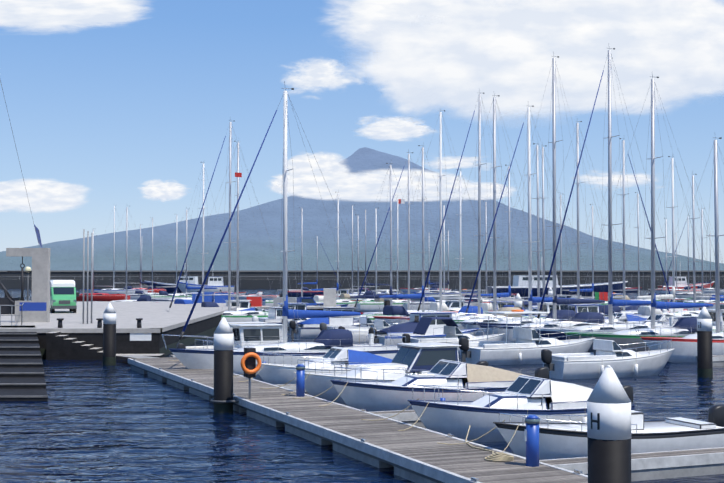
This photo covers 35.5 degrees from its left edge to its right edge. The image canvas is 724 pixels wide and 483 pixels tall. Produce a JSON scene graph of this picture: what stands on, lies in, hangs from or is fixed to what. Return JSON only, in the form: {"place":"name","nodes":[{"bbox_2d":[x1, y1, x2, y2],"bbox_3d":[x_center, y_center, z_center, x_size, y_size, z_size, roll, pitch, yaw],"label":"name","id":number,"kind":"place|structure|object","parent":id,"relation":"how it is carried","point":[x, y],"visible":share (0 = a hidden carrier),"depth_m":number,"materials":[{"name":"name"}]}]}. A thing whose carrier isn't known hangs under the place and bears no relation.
{"place":"outdoors","nodes":[
{"label":"outdoors","id":0,"kind":"place"},
{"bbox_2d":[0,281,23,313],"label":"quay winch","id":1,"kind":"object","parent":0,"point":[5,309],"visible":0.65,"depth_m":88.95,"materials":[{"name":"grey metal"}]},
{"bbox_2d":[4,256,31,303],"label":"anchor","id":2,"kind":"object","parent":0,"point":[7,294],"visible":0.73,"depth_m":74.02,"materials":[{"name":"metal"}]},
{"bbox_2d":[0,179,87,212],"bbox_3d":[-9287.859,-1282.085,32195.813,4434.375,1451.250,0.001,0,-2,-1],"label":"cloud","id":3,"kind":"structure","parent":0,"point":[48,196],"depth_m":32198.29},
{"bbox_2d":[0,0,146,31],"bbox_3d":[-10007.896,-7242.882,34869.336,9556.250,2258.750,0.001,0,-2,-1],"label":"cloud","id":4,"kind":"structure","parent":0,"point":[46,15],"depth_m":34872.53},
{"bbox_2d":[140,180,185,201],"bbox_3d":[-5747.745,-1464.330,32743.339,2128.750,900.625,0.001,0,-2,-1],"label":"cloud","id":5,"kind":"structure","parent":0,"point":[157,189],"depth_m":32743.66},
{"bbox_2d":[269,175,309,198],"bbox_3d":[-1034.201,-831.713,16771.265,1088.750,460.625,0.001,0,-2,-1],"label":"cloud","id":6,"kind":"structure","parent":0,"point":[276,186],"depth_m":16768.81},
{"bbox_2d":[280,152,352,187],"bbox_3d":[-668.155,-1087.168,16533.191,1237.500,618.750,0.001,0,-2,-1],"label":"cloud","id":7,"kind":"structure","parent":0,"point":[327,162],"depth_m":16534.95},
{"bbox_2d":[284,59,361,92],"bbox_3d":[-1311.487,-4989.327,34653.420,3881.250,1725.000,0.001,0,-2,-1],"label":"cloud","id":8,"kind":"structure","parent":0,"point":[316,73],"depth_m":34656.79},
{"bbox_2d":[282,171,388,199],"bbox_3d":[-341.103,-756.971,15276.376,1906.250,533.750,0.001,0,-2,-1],"label":"cloud","id":9,"kind":"structure","parent":0,"point":[345,184],"depth_m":15276.33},
{"bbox_2d":[0,289,723,482],"bbox_3d":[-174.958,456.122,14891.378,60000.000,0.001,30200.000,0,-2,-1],"label":"sea water","id":10,"kind":"structure","parent":0,"point":[98,421],"depth_m":34.18,"materials":[{"name":"blue"}]},
{"bbox_2d":[75,230,129,300],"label":"sailboat","id":11,"kind":"object","parent":10,"relation":"on","point":[104,297],"visible":0.5,"depth_m":200.06,"materials":[{"name":"red paint"}]},
{"bbox_2d":[103,303,115,364],"bbox_3d":[-13.479,6.414,60.368,0.692,6.300,0.692,0,-2,-1],"label":"piling","id":12,"kind":"object","parent":10,"relation":"on","point":[109,335],"visible":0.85,"depth_m":60.13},
{"bbox_2d":[84,206,147,293],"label":"sailboat","id":13,"kind":"object","parent":10,"relation":"on","point":[116,291],"visible":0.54,"depth_m":267.48,"materials":[{"name":"paint"}]},
{"bbox_2d":[89,207,165,300],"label":"sailboat","id":14,"kind":"object","parent":10,"relation":"on","point":[145,298],"visible":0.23,"depth_m":148.93,"materials":[{"name":"blue paint"}]},
{"bbox_2d":[118,224,165,292],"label":"sailboat","id":15,"kind":"object","parent":10,"relation":"on","point":[155,290],"visible":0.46,"depth_m":284.94,"materials":[{"name":"red paint"}]},
{"bbox_2d":[127,217,174,299],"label":"sailboat","id":16,"kind":"object","parent":10,"relation":"on","point":[136,295],"visible":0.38,"depth_m":211.77,"materials":[{"name":"paint"}]},
{"bbox_2d":[148,215,191,299],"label":"sailboat","id":17,"kind":"object","parent":10,"relation":"on","point":[166,297],"visible":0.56,"depth_m":197.71,"materials":[{"name":"green paint"}]},
{"bbox_2d":[0,301,340,359],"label":"quay","id":18,"kind":"structure","parent":10,"relation":"on","point":[74,338],"depth_m":70.36,"materials":[{"name":"concrete"}]},
{"bbox_2d":[0,326,47,400],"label":"quay stairs","id":19,"kind":"structure","parent":18,"relation":"attached to","point":[22,375],"depth_m":50.85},
{"bbox_2d":[6,248,49,321],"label":"concrete structure","id":20,"kind":"object","parent":18,"relation":"on","point":[36,308],"visible":1,"depth_m":73.79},
{"bbox_2d":[50,280,78,312],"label":"van","id":21,"kind":"object","parent":18,"relation":"on","point":[63,294],"visible":0.85,"depth_m":92.23,"materials":[{"name":"green"}]},
{"bbox_2d":[82,229,92,323],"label":"poles","id":22,"kind":"object","parent":18,"relation":"on","point":[87,272],"visible":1,"depth_m":71.99,"materials":[{"name":"metal"}]},
{"bbox_2d":[192,288,335,306],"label":"jetty boxes","id":23,"kind":"object","parent":18,"relation":"on","point":[329,297],"visible":0.62,"depth_m":126.12,"materials":[{"name":"blue paint"}]},
{"bbox_2d":[144,276,197,291],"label":"fishing boat","id":24,"kind":"object","parent":10,"relation":"on","point":[169,287],"visible":0.42,"depth_m":326.79,"materials":[{"name":"blue paint"}]},
{"bbox_2d":[147,207,216,300],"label":"sailboat","id":25,"kind":"object","parent":10,"relation":"on","point":[188,288],"visible":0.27,"depth_m":158.89,"materials":[{"name":"blue paint"}]},
{"bbox_2d":[162,162,233,303],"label":"sailboat","id":26,"kind":"object","parent":10,"relation":"on","point":[182,301],"visible":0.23,"depth_m":124.09,"materials":[{"name":"paint"}]},
{"bbox_2d":[175,277,233,292],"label":"fishing boat","id":27,"kind":"object","parent":10,"relation":"on","point":[217,283],"visible":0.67,"depth_m":297.45,"materials":[{"name":"blue paint"}]},
{"bbox_2d":[213,317,233,412],"bbox_3d":[-4.813,5.775,39.289,0.692,6.300,0.692,0,-2,-1],"label":"piling","id":28,"kind":"object","parent":10,"relation":"on","point":[223,357],"visible":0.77,"depth_m":39.05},
{"bbox_2d":[168,323,282,360],"bbox_3d":[-5.278,5.484,56.413,8.318,2.698,2.620,1,-2,-22],"label":"pilot boat","id":29,"kind":"object","parent":10,"relation":"on","point":[270,329],"visible":0.21,"depth_m":55.84,"materials":[{"name":"white"}]},
{"bbox_2d":[169,120,289,321],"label":"sailboat","id":30,"kind":"object","parent":10,"relation":"on","point":[229,315],"visible":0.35,"depth_m":99.09,"materials":[{"name":"green paint"}]},
{"bbox_2d":[176,322,289,348],"bbox_3d":[-6.603,5.581,59.545,6.586,2.630,2.324,1,-2,-28],"label":"pilot boat","id":31,"kind":"object","parent":10,"relation":"on","point":[181,346],"visible":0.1,"depth_m":59.10,"materials":[{"name":"white"}]},
{"bbox_2d":[177,140,290,311],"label":"sailboat","id":32,"kind":"object","parent":10,"relation":"on","point":[209,304],"visible":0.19,"depth_m":111.07,"materials":[{"name":"silver paint"}]},
{"bbox_2d":[252,307,309,332],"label":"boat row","id":33,"kind":"object","parent":10,"relation":"on","point":[275,315],"visible":0.19,"depth_m":94.13,"materials":[{"name":"blue paint"}]},
{"bbox_2d":[162,81,405,379],"bbox_3d":[-3.527,-0.368,53.354,11.774,14.432,3.588,1,-2,-28],"label":"sailboat","id":34,"kind":"object","parent":10,"relation":"on","point":[325,342],"visible":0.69,"depth_m":53.15,"materials":[{"name":"blue paint"}]},
{"bbox_2d":[262,207,336,305],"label":"sailboat","id":35,"kind":"object","parent":10,"relation":"on","point":[267,303],"visible":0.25,"depth_m":159.16,"materials":[{"name":"paint"}]},
{"bbox_2d":[233,347,392,384],"bbox_3d":[-1.633,5.515,47.527,8.109,2.081,2.620,1,-2,-22],"label":"boat","id":36,"kind":"object","parent":10,"relation":"on","point":[274,374],"visible":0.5,"depth_m":46.92,"materials":[{"name":"white"}]},
{"bbox_2d":[287,235,341,296],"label":"sailboat","id":37,"kind":"object","parent":10,"relation":"on","point":[307,292],"visible":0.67,"depth_m":253.05,"materials":[{"name":"red paint"}]},
{"bbox_2d":[297,297,347,306],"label":"boat","id":38,"kind":"object","parent":10,"relation":"on","point":[311,301],"visible":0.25,"depth_m":137.95,"materials":[{"name":"blue paint"}]},
{"bbox_2d":[289,307,373,337],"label":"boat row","id":39,"kind":"object","parent":10,"relation":"on","point":[309,328],"visible":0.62,"depth_m":86.22,"materials":[{"name":"blue paint"}]},
{"bbox_2d":[304,190,373,311],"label":"sailboat","id":40,"kind":"object","parent":10,"relation":"on","point":[318,298],"visible":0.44,"depth_m":149.09,"materials":[{"name":"white paint"}]},
{"bbox_2d":[317,206,380,298],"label":"sailboat","id":41,"kind":"object","parent":10,"relation":"on","point":[372,292],"visible":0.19,"depth_m":191.25,"materials":[{"name":"red paint"}]},
{"bbox_2d":[338,214,369,300],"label":"sailboat","id":42,"kind":"object","parent":10,"relation":"on","point":[343,296],"visible":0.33,"depth_m":169.12,"materials":[{"name":"green paint"}]},
{"bbox_2d":[0,270,723,288],"bbox_3d":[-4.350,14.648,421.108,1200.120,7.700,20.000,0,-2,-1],"label":"breakwater wall","id":43,"kind":"structure","parent":10,"relation":"on","point":[256,279],"depth_m":417.66,"materials":[{"name":"concrete"}]},
{"bbox_2d":[320,317,408,330],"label":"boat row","id":44,"kind":"object","parent":10,"relation":"on","point":[366,322],"visible":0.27,"depth_m":82.44,"materials":[{"name":"white paint"}]},
{"bbox_2d":[339,208,402,299],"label":"sailboat","id":45,"kind":"object","parent":10,"relation":"on","point":[368,284],"visible":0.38,"depth_m":217.36,"materials":[{"name":"blue paint"}]},
{"bbox_2d":[338,319,405,343],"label":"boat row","id":46,"kind":"object","parent":10,"relation":"on","point":[379,324],"visible":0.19,"depth_m":77.06,"materials":[{"name":"white"}]},
{"bbox_2d":[263,342,487,404],"bbox_3d":[0.829,5.179,42.619,8.961,2.518,2.670,1,-2,-22],"label":"boat","id":47,"kind":"object","parent":10,"relation":"on","point":[414,358],"visible":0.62,"depth_m":42.20,"materials":[{"name":"white"}]},
{"bbox_2d":[348,209,410,300],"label":"sailboat","id":48,"kind":"object","parent":10,"relation":"on","point":[376,212],"visible":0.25,"depth_m":159.42,"materials":[{"name":"red paint"}]},
{"bbox_2d":[355,196,421,311],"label":"sailboat","id":49,"kind":"object","parent":10,"relation":"on","point":[369,306],"visible":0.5,"depth_m":147.53,"materials":[{"name":"white paint"}]},
{"bbox_2d":[335,163,443,314],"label":"sailboat","id":50,"kind":"object","parent":10,"relation":"on","point":[370,296],"visible":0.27,"depth_m":99.30,"materials":[{"name":"silver paint"}]},
{"bbox_2d":[354,149,463,314],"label":"sailboat","id":51,"kind":"object","parent":10,"relation":"on","point":[408,253],"visible":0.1,"depth_m":103.36,"materials":[{"name":"white paint"}]},
{"bbox_2d":[354,145,477,321],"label":"sailboat","id":52,"kind":"object","parent":10,"relation":"on","point":[394,311],"visible":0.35,"depth_m":96.75,"materials":[{"name":"paint"}]},
{"bbox_2d":[293,359,548,411],"bbox_3d":[2.437,5.260,39.233,9.396,2.182,2.913,1,-2,-24],"label":"cruiser boat","id":53,"kind":"object","parent":10,"relation":"on","point":[374,396],"visible":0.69,"depth_m":38.40,"materials":[{"name":"blue paint"}]},
{"bbox_2d":[369,312,478,348],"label":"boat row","id":54,"kind":"object","parent":10,"relation":"on","point":[435,328],"visible":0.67,"depth_m":73.23,"materials":[{"name":"blue paint"}]},
{"bbox_2d":[128,355,723,482],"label":"pontoon","id":55,"kind":"object","parent":10,"relation":"on","point":[416,452],"visible":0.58,"depth_m":28.94,"materials":[{"name":"grey wood"}]},
{"bbox_2d":[240,347,260,398],"bbox_3d":[-3.875,4.535,38.806,0.750,1.750,0.615,1,-2,-22],"label":"life ring station","id":56,"kind":"object","parent":55,"relation":"on","point":[249,367],"visible":1,"depth_m":38.67,"materials":[{"name":"orange paint"}]},
{"bbox_2d":[296,364,304,396],"bbox_3d":[-2.162,4.879,39.757,0.340,1.120,0.340,0,-2,-1],"label":"pedestal","id":57,"kind":"object","parent":55,"relation":"on","point":[300,380],"visible":1,"depth_m":39.63,"materials":[{"name":"blue paint"}]},
{"bbox_2d":[465,425,513,461],"bbox_3d":[2.862,4.920,27.677,0.675,0.327,4.000,0,-2,-10],"label":"rope coil","id":58,"kind":"object","parent":55,"relation":"on","point":[500,457],"visible":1,"depth_m":25.84,"materials":[{"name":"beige"}]},
{"bbox_2d":[524,415,539,466],"bbox_3d":[3.805,4.439,25.242,0.340,1.120,0.340,0,-2,-1],"label":"pedestal","id":59,"kind":"object","parent":55,"relation":"on","point":[531,431],"visible":1,"depth_m":25.11,"materials":[{"name":"blue paint"}]},
{"bbox_2d":[373,110,486,324],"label":"sailboat","id":60,"kind":"object","parent":10,"relation":"on","point":[472,309],"visible":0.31,"depth_m":93.23,"materials":[{"name":"white paint"}]},
{"bbox_2d":[403,204,476,309],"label":"sailboat","id":61,"kind":"object","parent":10,"relation":"on","point":[415,304],"visible":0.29,"depth_m":148.82,"materials":[{"name":"blue paint"}]},
{"bbox_2d":[415,231,477,298],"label":"sailboat","id":62,"kind":"object","parent":10,"relation":"on","point":[432,293],"visible":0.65,"depth_m":228.65,"materials":[{"name":"blue paint"}]},
{"bbox_2d":[402,317,504,354],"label":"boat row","id":63,"kind":"object","parent":10,"relation":"on","point":[453,332],"visible":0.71,"depth_m":67.80,"materials":[{"name":"white"}]},
{"bbox_2d":[412,169,498,310],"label":"sailboat","id":64,"kind":"object","parent":10,"relation":"on","point":[434,305],"visible":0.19,"depth_m":111.29,"materials":[{"name":"blue paint"}]},
{"bbox_2d":[455,202,492,305],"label":"sailboat","id":65,"kind":"object","parent":10,"relation":"on","point":[468,296],"visible":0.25,"depth_m":154.44,"materials":[{"name":"red paint"}]},
{"bbox_2d":[417,91,545,320],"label":"sailboat","id":66,"kind":"object","parent":10,"relation":"on","point":[461,318],"visible":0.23,"depth_m":89.60,"materials":[{"name":"green paint"}]},
{"bbox_2d":[428,95,564,329],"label":"sailboat","id":67,"kind":"object","parent":10,"relation":"on","point":[495,300],"visible":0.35,"depth_m":84.82,"materials":[{"name":"white paint"}]},
{"bbox_2d":[361,375,634,441],"bbox_3d":[4.413,5.085,33.368,8.527,2.115,2.684,1,-2,-22],"label":"cuddy boat","id":68,"kind":"object","parent":10,"relation":"on","point":[523,394],"visible":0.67,"depth_m":32.61,"materials":[{"name":"blue paint"}]},
{"bbox_2d":[468,165,548,313],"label":"sailboat","id":69,"kind":"object","parent":10,"relation":"on","point":[487,307],"visible":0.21,"depth_m":109.45,"materials":[{"name":"white paint"}]},
{"bbox_2d":[459,310,594,364],"bbox_3d":[9.124,5.391,61.934,8.654,3.312,2.851,1,-2,-28],"label":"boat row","id":70,"kind":"object","parent":10,"relation":"on","point":[528,345],"visible":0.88,"depth_m":60.65,"materials":[{"name":"white"}]},
{"bbox_2d":[455,104,607,335],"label":"sailboat","id":71,"kind":"object","parent":10,"relation":"on","point":[563,315],"visible":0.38,"depth_m":82.34,"materials":[{"name":"blue paint"}]},
{"bbox_2d":[483,142,581,315],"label":"sailboat","id":72,"kind":"object","parent":10,"relation":"on","point":[538,253],"visible":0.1,"depth_m":99.58,"materials":[{"name":"blue paint"}]},
{"bbox_2d":[492,144,593,310],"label":"sailboat","id":73,"kind":"object","parent":10,"relation":"on","point":[543,231],"visible":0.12,"depth_m":107.72,"materials":[{"name":"silver paint"}]},
{"bbox_2d":[540,302,567,311],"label":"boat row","id":74,"kind":"object","parent":10,"relation":"on","point":[547,305],"visible":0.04,"depth_m":99.95,"materials":[{"name":"white"}]},
{"bbox_2d":[485,275,627,297],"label":"fishing boat","id":75,"kind":"object","parent":10,"relation":"on","point":[519,281],"visible":0.56,"depth_m":246.50,"materials":[{"name":"blue paint"}]},
{"bbox_2d":[474,53,639,342],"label":"sailboat","id":76,"kind":"object","parent":10,"relation":"on","point":[580,315],"visible":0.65,"depth_m":77.16,"materials":[{"name":"blue paint"}]},
{"bbox_2d":[535,192,583,294],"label":"sailboat","id":77,"kind":"object","parent":10,"relation":"on","point":[560,276],"visible":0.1,"depth_m":149.65,"materials":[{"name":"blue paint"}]},
{"bbox_2d":[437,404,723,459],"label":"open boat","id":78,"kind":"object","parent":10,"relation":"on","point":[562,440],"visible":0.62,"depth_m":28.13,"materials":[{"name":"white plastic"}]},
{"bbox_2d":[522,121,642,318],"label":"sailboat","id":79,"kind":"object","parent":10,"relation":"on","point":[603,309],"visible":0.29,"depth_m":95.65,"materials":[{"name":"blue paint"}]},
{"bbox_2d":[565,304,600,312],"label":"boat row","id":80,"kind":"object","parent":10,"relation":"on","point":[590,308],"visible":0.04,"depth_m":95.45,"materials":[{"name":"white paint"}]},
{"bbox_2d":[562,204,607,304],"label":"sailboat","id":81,"kind":"object","parent":10,"relation":"on","point":[590,290],"visible":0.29,"depth_m":144.59,"materials":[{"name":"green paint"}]},
{"bbox_2d":[526,48,685,339],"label":"sailboat","id":82,"kind":"object","parent":10,"relation":"on","point":[598,328],"visible":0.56,"depth_m":73.06,"materials":[{"name":"blue paint"}]},
{"bbox_2d":[541,339,673,379],"bbox_3d":[11.729,5.697,53.555,7.422,2.098,2.612,1,-2,-22],"label":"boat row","id":83,"kind":"object","parent":10,"relation":"on","point":[619,360],"visible":0.88,"depth_m":52.60,"materials":[{"name":"white"}]},
{"bbox_2d":[587,365,630,482],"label":"piling","id":84,"kind":"object","parent":10,"relation":"on","point":[609,426],"visible":1,"depth_m":17.78,"materials":[{"name":"black plastic"}]},
{"bbox_2d":[605,312,645,322],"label":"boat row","id":85,"kind":"object","parent":10,"relation":"on","point":[632,318],"visible":0.12,"depth_m":91.82,"materials":[{"name":"blue"}]},
{"bbox_2d":[606,192,650,306],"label":"sailboat","id":86,"kind":"object","parent":10,"relation":"on","point":[626,296],"visible":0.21,"depth_m":149.70,"materials":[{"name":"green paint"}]},
{"bbox_2d":[585,138,677,313],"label":"sailboat","id":87,"kind":"object","parent":10,"relation":"on","point":[624,249],"visible":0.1,"depth_m":99.67,"materials":[{"name":"green paint"}]},
{"bbox_2d":[558,75,723,355],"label":"sailboat","id":88,"kind":"object","parent":10,"relation":"on","point":[682,329],"visible":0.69,"depth_m":66.94,"materials":[{"name":"green paint"}]},
{"bbox_2d":[616,314,675,324],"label":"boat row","id":89,"kind":"object","parent":10,"relation":"on","point":[661,318],"visible":0.04,"depth_m":87.25,"materials":[{"name":"blue paint"}]},
{"bbox_2d":[637,218,691,301],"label":"sailboat","id":90,"kind":"object","parent":10,"relation":"on","point":[685,299],"visible":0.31,"depth_m":169.85,"materials":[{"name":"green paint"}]},
{"bbox_2d":[619,156,714,321],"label":"sailboat","id":91,"kind":"object","parent":10,"relation":"on","point":[646,310],"visible":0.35,"depth_m":97.38,"materials":[{"name":"blue paint"}]},
{"bbox_2d":[655,233,701,294],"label":"sailboat","id":92,"kind":"object","parent":10,"relation":"on","point":[684,289],"visible":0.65,"depth_m":273.56,"materials":[{"name":"red paint"}]},
{"bbox_2d":[634,137,723,362],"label":"sailboat","id":93,"kind":"object","parent":10,"relation":"on","point":[685,349],"visible":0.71,"depth_m":61.90,"materials":[{"name":"red paint"}]},
{"bbox_2d":[658,274,714,289],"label":"fishing boat","id":94,"kind":"object","parent":10,"relation":"on","point":[682,280],"visible":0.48,"depth_m":298.88,"materials":[{"name":"white paint"}]},
{"bbox_2d":[659,218,714,299],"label":"sailboat","id":95,"kind":"object","parent":10,"relation":"on","point":[688,294],"visible":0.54,"depth_m":213.34,"materials":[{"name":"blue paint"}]},
{"bbox_2d":[657,174,723,314],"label":"sailboat","id":96,"kind":"object","parent":10,"relation":"on","point":[694,310],"visible":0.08,"depth_m":103.72,"materials":[{"name":"blue paint"}]},
{"bbox_2d":[675,208,723,309],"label":"sailboat","id":97,"kind":"object","parent":10,"relation":"on","point":[711,300],"visible":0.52,"depth_m":149.81,"materials":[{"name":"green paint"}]},
{"bbox_2d":[697,306,712,377],"bbox_3d":[16.020,6.186,52.834,0.692,6.300,0.692,0,-2,-1],"label":"piling","id":98,"kind":"object","parent":10,"relation":"on","point":[704,347],"visible":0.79,"depth_m":52.60,"materials":[{"name":"black plastic"}]},
{"bbox_2d":[0,147,723,269],"bbox_3d":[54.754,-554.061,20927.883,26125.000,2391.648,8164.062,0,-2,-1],"label":"mountain","id":99,"kind":"structure","parent":0,"point":[66,255],"depth_m":19657.24,"materials":[{"name":"stone"}]},
{"bbox_2d":[0,0,723,262],"label":"sky","id":100,"kind":"structure","parent":0,"point":[110,111],"materials":[{"name":"blue"}]},
{"bbox_2d":[282,174,477,201],"bbox_3d":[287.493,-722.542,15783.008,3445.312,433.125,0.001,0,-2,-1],"label":"cloud","id":101,"kind":"structure","parent":0,"point":[455,195],"depth_m":15786.20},
{"bbox_2d":[313,168,467,199],"bbox_3d":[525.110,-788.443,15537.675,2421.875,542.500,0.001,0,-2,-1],"label":"cloud","id":102,"kind":"structure","parent":0,"point":[432,181],"depth_m":15540.65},
{"bbox_2d":[357,117,426,137],"bbox_3d":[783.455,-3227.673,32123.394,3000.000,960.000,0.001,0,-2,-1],"label":"cloud","id":103,"kind":"structure","parent":0,"point":[391,127],"depth_m":32124.69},
{"bbox_2d":[328,0,461,67],"bbox_3d":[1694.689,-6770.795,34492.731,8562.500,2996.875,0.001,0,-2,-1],"label":"cloud","id":104,"kind":"structure","parent":0,"point":[353,18],"depth_m":34480.23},
{"bbox_2d":[341,16,450,126],"bbox_3d":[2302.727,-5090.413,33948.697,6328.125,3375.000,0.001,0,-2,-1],"label":"cloud","id":105,"kind":"structure","parent":0,"point":[405,105],"depth_m":33914.38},
{"bbox_2d":[372,127,434,140],"bbox_3d":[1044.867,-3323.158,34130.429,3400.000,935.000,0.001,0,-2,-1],"label":"cloud","id":106,"kind":"structure","parent":0,"point":[414,134],"depth_m":34129.32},
{"bbox_2d":[395,175,501,201],"bbox_3d":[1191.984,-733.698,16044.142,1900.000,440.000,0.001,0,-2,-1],"label":"cloud","id":107,"kind":"structure","parent":0,"point":[485,189],"depth_m":16049.14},
{"bbox_2d":[428,157,487,169],"bbox_3d":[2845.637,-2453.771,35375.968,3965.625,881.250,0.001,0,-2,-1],"label":"cloud","id":108,"kind":"structure","parent":0,"point":[466,162],"depth_m":35377.17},
{"bbox_2d":[444,182,514,200],"bbox_3d":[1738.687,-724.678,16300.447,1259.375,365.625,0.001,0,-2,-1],"label":"cloud","id":109,"kind":"structure","parent":0,"point":[500,187],"depth_m":16303.23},
{"bbox_2d":[351,0,687,138],"bbox_3d":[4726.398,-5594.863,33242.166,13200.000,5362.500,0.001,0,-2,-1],"label":"cloud","id":110,"kind":"structure","parent":0,"point":[462,55],"depth_m":33240.04,"materials":[{"name":"white"}]},
{"bbox_2d":[411,5,694,127],"bbox_3d":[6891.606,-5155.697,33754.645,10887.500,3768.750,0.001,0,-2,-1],"label":"cloud","id":111,"kind":"structure","parent":0,"point":[631,105],"depth_m":33734.43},
{"bbox_2d":[489,0,723,120],"bbox_3d":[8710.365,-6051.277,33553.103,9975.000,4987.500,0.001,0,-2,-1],"label":"cloud","id":112,"kind":"structure","parent":0,"point":[697,31],"depth_m":33558.56,"materials":[{"name":"white"}]},
{"bbox_2d":[576,171,655,186],"bbox_3d":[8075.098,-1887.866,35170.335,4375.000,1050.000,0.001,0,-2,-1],"label":"cloud","id":113,"kind":"structure","parent":0,"point":[603,179],"depth_m":35169.55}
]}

